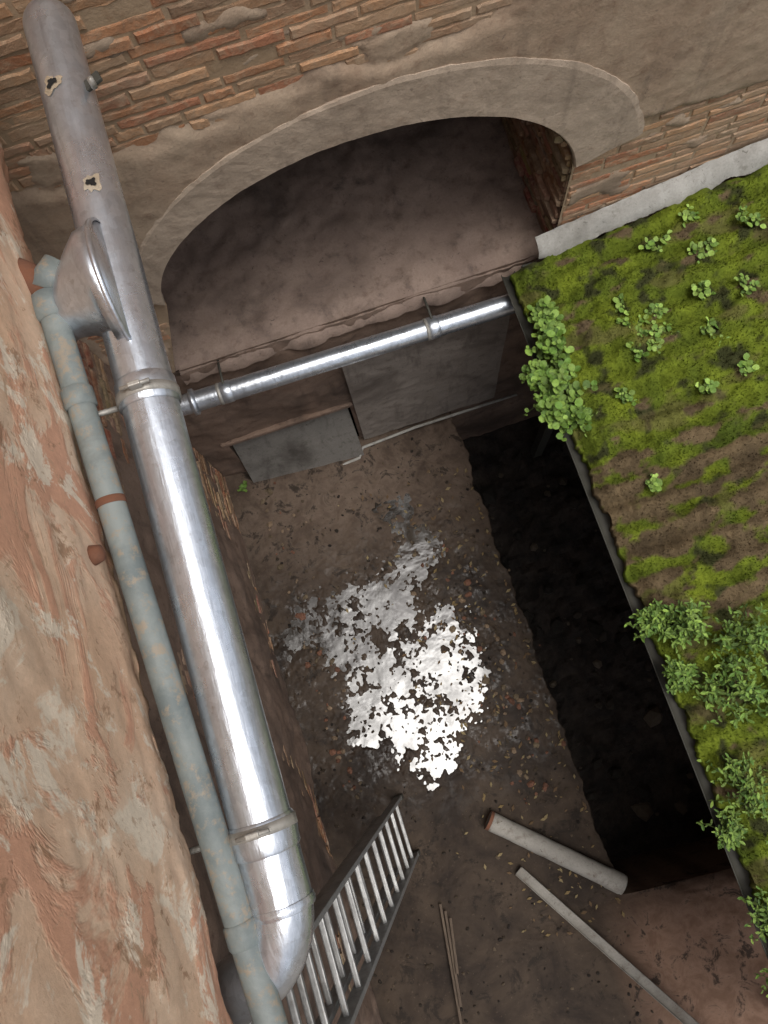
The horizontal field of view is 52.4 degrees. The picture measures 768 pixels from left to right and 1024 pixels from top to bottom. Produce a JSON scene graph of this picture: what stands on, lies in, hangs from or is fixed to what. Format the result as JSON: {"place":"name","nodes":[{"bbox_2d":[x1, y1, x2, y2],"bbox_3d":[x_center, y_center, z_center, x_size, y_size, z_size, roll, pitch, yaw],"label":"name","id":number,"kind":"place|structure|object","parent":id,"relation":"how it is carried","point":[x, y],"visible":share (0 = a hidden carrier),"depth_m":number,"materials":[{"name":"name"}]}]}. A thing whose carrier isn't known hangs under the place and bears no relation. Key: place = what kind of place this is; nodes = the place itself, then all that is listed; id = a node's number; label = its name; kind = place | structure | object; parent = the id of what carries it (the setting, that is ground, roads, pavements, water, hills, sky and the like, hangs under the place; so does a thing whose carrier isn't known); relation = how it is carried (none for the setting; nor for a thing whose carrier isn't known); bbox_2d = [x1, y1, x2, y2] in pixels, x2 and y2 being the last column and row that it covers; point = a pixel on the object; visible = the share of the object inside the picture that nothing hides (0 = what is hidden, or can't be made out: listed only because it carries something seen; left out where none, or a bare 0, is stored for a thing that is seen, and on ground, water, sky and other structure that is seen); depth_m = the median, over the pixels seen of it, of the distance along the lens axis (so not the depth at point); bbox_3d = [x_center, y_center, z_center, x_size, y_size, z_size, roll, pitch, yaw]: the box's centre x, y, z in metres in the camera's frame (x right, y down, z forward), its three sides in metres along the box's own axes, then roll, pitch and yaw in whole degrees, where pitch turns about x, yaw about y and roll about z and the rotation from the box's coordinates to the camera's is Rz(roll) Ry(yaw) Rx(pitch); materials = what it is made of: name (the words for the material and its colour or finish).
{"place":"outdoors","nodes":[
{"label":"outdoors","id":0,"kind":"place"},
{"bbox_2d":[76,229,615,817],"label":"wall","id":1,"kind":"structure","parent":0,"point":[177,373],"depth_m":4.34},
{"bbox_2d":[0,141,232,1023],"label":"wall","id":2,"kind":"structure","parent":1,"relation":"on","point":[103,919],"depth_m":1.33,"materials":[{"name":"paint"}]},
{"bbox_2d":[87,544,105,565],"bbox_3d":[-0.605,0.089,1.645,0.030,0.048,0.048,-18,77,0],"label":"wall eye","id":3,"kind":"object","parent":2,"relation":"attached to","point":[97,554],"depth_m":1.63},
{"bbox_2d":[18,254,287,1023],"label":"grey waste pipe","id":4,"kind":"object","parent":2,"relation":"attached to","point":[259,988],"visible":0.91,"depth_m":1.67,"materials":[{"name":"paint"}]},
{"bbox_2d":[22,0,315,1023],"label":"galvanised drain pipe","id":5,"kind":"object","parent":2,"relation":"attached to","point":[100,286],"visible":0.94,"depth_m":1.73,"materials":[{"name":"metal"}]},
{"bbox_2d":[220,402,352,447],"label":"lintel","id":6,"kind":"structure","parent":1,"relation":"attached to","point":[283,425],"depth_m":5.47,"materials":[{"name":"paint"}]},
{"bbox_2d":[180,293,514,415],"bbox_3d":[0.021,-1.019,4.359,2.873,0.209,0.287,-18,77,0],"label":"galvanised wall pipe","id":7,"kind":"object","parent":1,"relation":"attached to","point":[227,391],"visible":0.81,"depth_m":4.29,"materials":[{"name":"metal"}]},
{"bbox_2d":[175,237,599,476],"bbox_3d":[0.381,-0.899,5.774,3.520,2.980,0.037,-18,77,0],"label":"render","id":8,"kind":"object","parent":1,"relation":"attached to","point":[211,430],"visible":0.2,"depth_m":5.15,"materials":[{"name":"paint"}]},
{"bbox_2d":[342,315,509,439],"bbox_3d":[0.304,-0.924,5.426,1.090,1.660,0.017,-18,77,0],"label":"repair render","id":9,"kind":"object","parent":8,"relation":"attached to","point":[408,385],"visible":0.88,"depth_m":5.39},
{"bbox_2d":[161,116,544,384],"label":"niche floor","id":10,"kind":"structure","parent":0,"point":[348,228],"depth_m":4.38,"materials":[{"name":"paint"}]},
{"bbox_2d":[164,123,570,332],"bbox_3d":[-0.508,-1.919,3.813,2.440,1.401,1.500,-18,77,0],"label":"arch reveal","id":11,"kind":"object","parent":10,"relation":"on","point":[541,202],"depth_m":4.04,"materials":[{"name":"brown brick"}]},
{"bbox_2d":[0,0,767,356],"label":"brick courses","id":12,"kind":"object","parent":10,"relation":"on","point":[532,158],"visible":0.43,"depth_m":2.56,"materials":[{"name":"brown brick"}]},
{"bbox_2d":[0,0,767,372],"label":"wall mortar","id":13,"kind":"object","parent":10,"relation":"on","point":[108,14],"depth_m":2.53,"materials":[{"name":"brown concrete"}]},
{"bbox_2d":[535,138,767,258],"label":"roof flashing","id":14,"kind":"object","parent":13,"relation":"attached to","point":[710,175],"visible":1,"depth_m":4.00,"materials":[{"name":"concrete"}]},
{"bbox_2d":[6,0,767,371],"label":"plaster coat","id":15,"kind":"object","parent":10,"relation":"on","point":[660,56],"visible":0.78,"depth_m":2.82,"materials":[{"name":"beige paint"}]},
{"bbox_2d":[139,57,644,304],"bbox_3d":[-0.003,-1.424,3.193,2.392,0.912,0.063,-18,77,0],"label":"arch band","id":16,"kind":"object","parent":15,"relation":"attached to","point":[586,112],"visible":0.93,"depth_m":2.97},
{"bbox_2d":[225,411,767,1023],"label":"courtyard floor","id":17,"kind":"structure","parent":0,"point":[693,951],"depth_m":5.63,"materials":[{"name":"soil"},{"name":"gravel"}]},
{"bbox_2d":[77,340,351,991],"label":"brick courses","id":18,"kind":"object","parent":17,"relation":"on","point":[106,400],"visible":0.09,"depth_m":4.91,"materials":[{"name":"brick"}]},
{"bbox_2d":[80,353,382,1023],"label":"damp render","id":19,"kind":"object","parent":17,"relation":"on","point":[283,724],"visible":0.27,"depth_m":4.83,"materials":[{"name":"paint"}]},
{"bbox_2d":[237,480,246,491],"bbox_3d":[-1.108,-0.203,6.121,0.078,0.076,0.094,0,78,4],"label":"wall foot weed","id":20,"kind":"object","parent":17,"relation":"on","point":[242,486],"depth_m":6.12,"materials":[{"name":"green plant"}]},
{"bbox_2d":[233,408,363,482],"bbox_3d":[-0.650,-0.512,5.910,0.900,0.749,0.259,-18,77,0],"label":"hatch board","id":21,"kind":"object","parent":17,"relation":"on","point":[323,440],"visible":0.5,"depth_m":5.93,"materials":[{"name":"wood"}]},
{"bbox_2d":[249,794,420,1023],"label":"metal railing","id":22,"kind":"object","parent":17,"relation":"on","point":[328,895],"visible":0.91,"depth_m":3.52,"materials":[{"name":"metal"}]},
{"bbox_2d":[278,493,491,790],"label":"puddle","id":23,"kind":"object","parent":17,"relation":"on","point":[378,596],"visible":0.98,"depth_m":5.87,"materials":[{"name":"grey liquid"}]},
{"bbox_2d":[260,482,565,803],"bbox_3d":[0.228,0.886,5.905,1.745,0.174,2.870,-18,77,0],"label":"plaster rubble","id":24,"kind":"object","parent":17,"relation":"on","point":[452,629],"visible":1,"depth_m":5.84,"materials":[{"name":"stone"}]},
{"bbox_2d":[343,393,516,464],"bbox_3d":[-0.055,-0.521,6.235,2.386,0.042,0.094,-22,77,-1],"label":"wall base conduit","id":25,"kind":"object","parent":17,"relation":"on","point":[430,422],"depth_m":6.23,"materials":[{"name":"plastic"},{"name":"metal"}]},
{"bbox_2d":[439,903,461,1023],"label":"thin sticks","id":26,"kind":"object","parent":17,"relation":"on","point":[453,956],"visible":1,"depth_m":5.32,"materials":[{"name":"brown wood"}]},
{"bbox_2d":[251,437,653,1023],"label":"floor debris","id":27,"kind":"object","parent":17,"relation":"on","point":[429,966],"visible":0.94,"depth_m":5.67,"materials":[{"name":"stone"}]},
{"bbox_2d":[332,467,624,973],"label":"dead leaves","id":28,"kind":"object","parent":17,"relation":"on","point":[505,724],"visible":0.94,"depth_m":5.80,"materials":[{"name":"plant"}]},
{"bbox_2d":[484,810,627,894],"bbox_3d":[1.199,2.384,5.474,1.022,0.183,0.142,23,80,9],"label":"fallen downpipe","id":29,"kind":"object","parent":17,"relation":"on","point":[611,879],"visible":1,"depth_m":5.42,"materials":[{"name":"metal"}]},
{"bbox_2d":[463,415,715,861],"bbox_3d":[2.523,1.131,5.011,2.900,3.800,5.440,-18,77,0],"label":"sunken area","id":30,"kind":"object","parent":17,"relation":"on","point":[569,540],"visible":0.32,"depth_m":6.80,"materials":[{"name":"soil"}]},
{"bbox_2d":[531,421,552,457],"bbox_3d":[1.299,-0.857,5.766,0.080,2.950,0.080,-18,77,0],"label":"post","id":31,"kind":"object","parent":30,"relation":"on","point":[543,435],"visible":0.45,"depth_m":6.72,"materials":[{"name":"metal"}]},
{"bbox_2d":[509,164,767,938],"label":"moss bed","id":32,"kind":"object","parent":30,"relation":"on","point":[702,515],"visible":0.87,"depth_m":3.85,"materials":[{"name":"green plant"}]},
{"bbox_2d":[519,295,597,440],"bbox_3d":[0.859,-0.743,3.997,0.401,0.290,0.813,-18,77,0],"label":"leafy weed","id":33,"kind":"object","parent":32,"relation":"on","point":[555,407],"visible":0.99,"depth_m":3.96,"materials":[{"name":"green plant"}]},
{"bbox_2d":[501,271,767,959],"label":"eave gutter","id":34,"kind":"object","parent":32,"relation":"attached to","point":[741,873],"visible":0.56,"depth_m":3.81,"materials":[{"name":"metal"}]},
{"bbox_2d":[612,204,765,491],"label":"roof seedlings","id":35,"kind":"object","parent":32,"relation":"on","point":[654,483],"visible":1,"depth_m":3.91,"materials":[{"name":"green plant"}]},
{"bbox_2d":[624,597,767,729],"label":"bushy weed","id":36,"kind":"object","parent":32,"relation":"on","point":[679,675],"visible":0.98,"depth_m":3.58,"materials":[{"name":"green plant"}]},
{"bbox_2d":[696,751,767,997],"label":"bushy weed","id":37,"kind":"object","parent":32,"relation":"on","point":[731,830],"visible":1,"depth_m":3.47,"materials":[{"name":"green plant"}]},
{"bbox_2d":[516,867,698,1023],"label":"metal rail","id":38,"kind":"object","parent":17,"relation":"on","point":[625,965],"visible":1,"depth_m":5.28,"materials":[{"name":"metal"}]}
]}

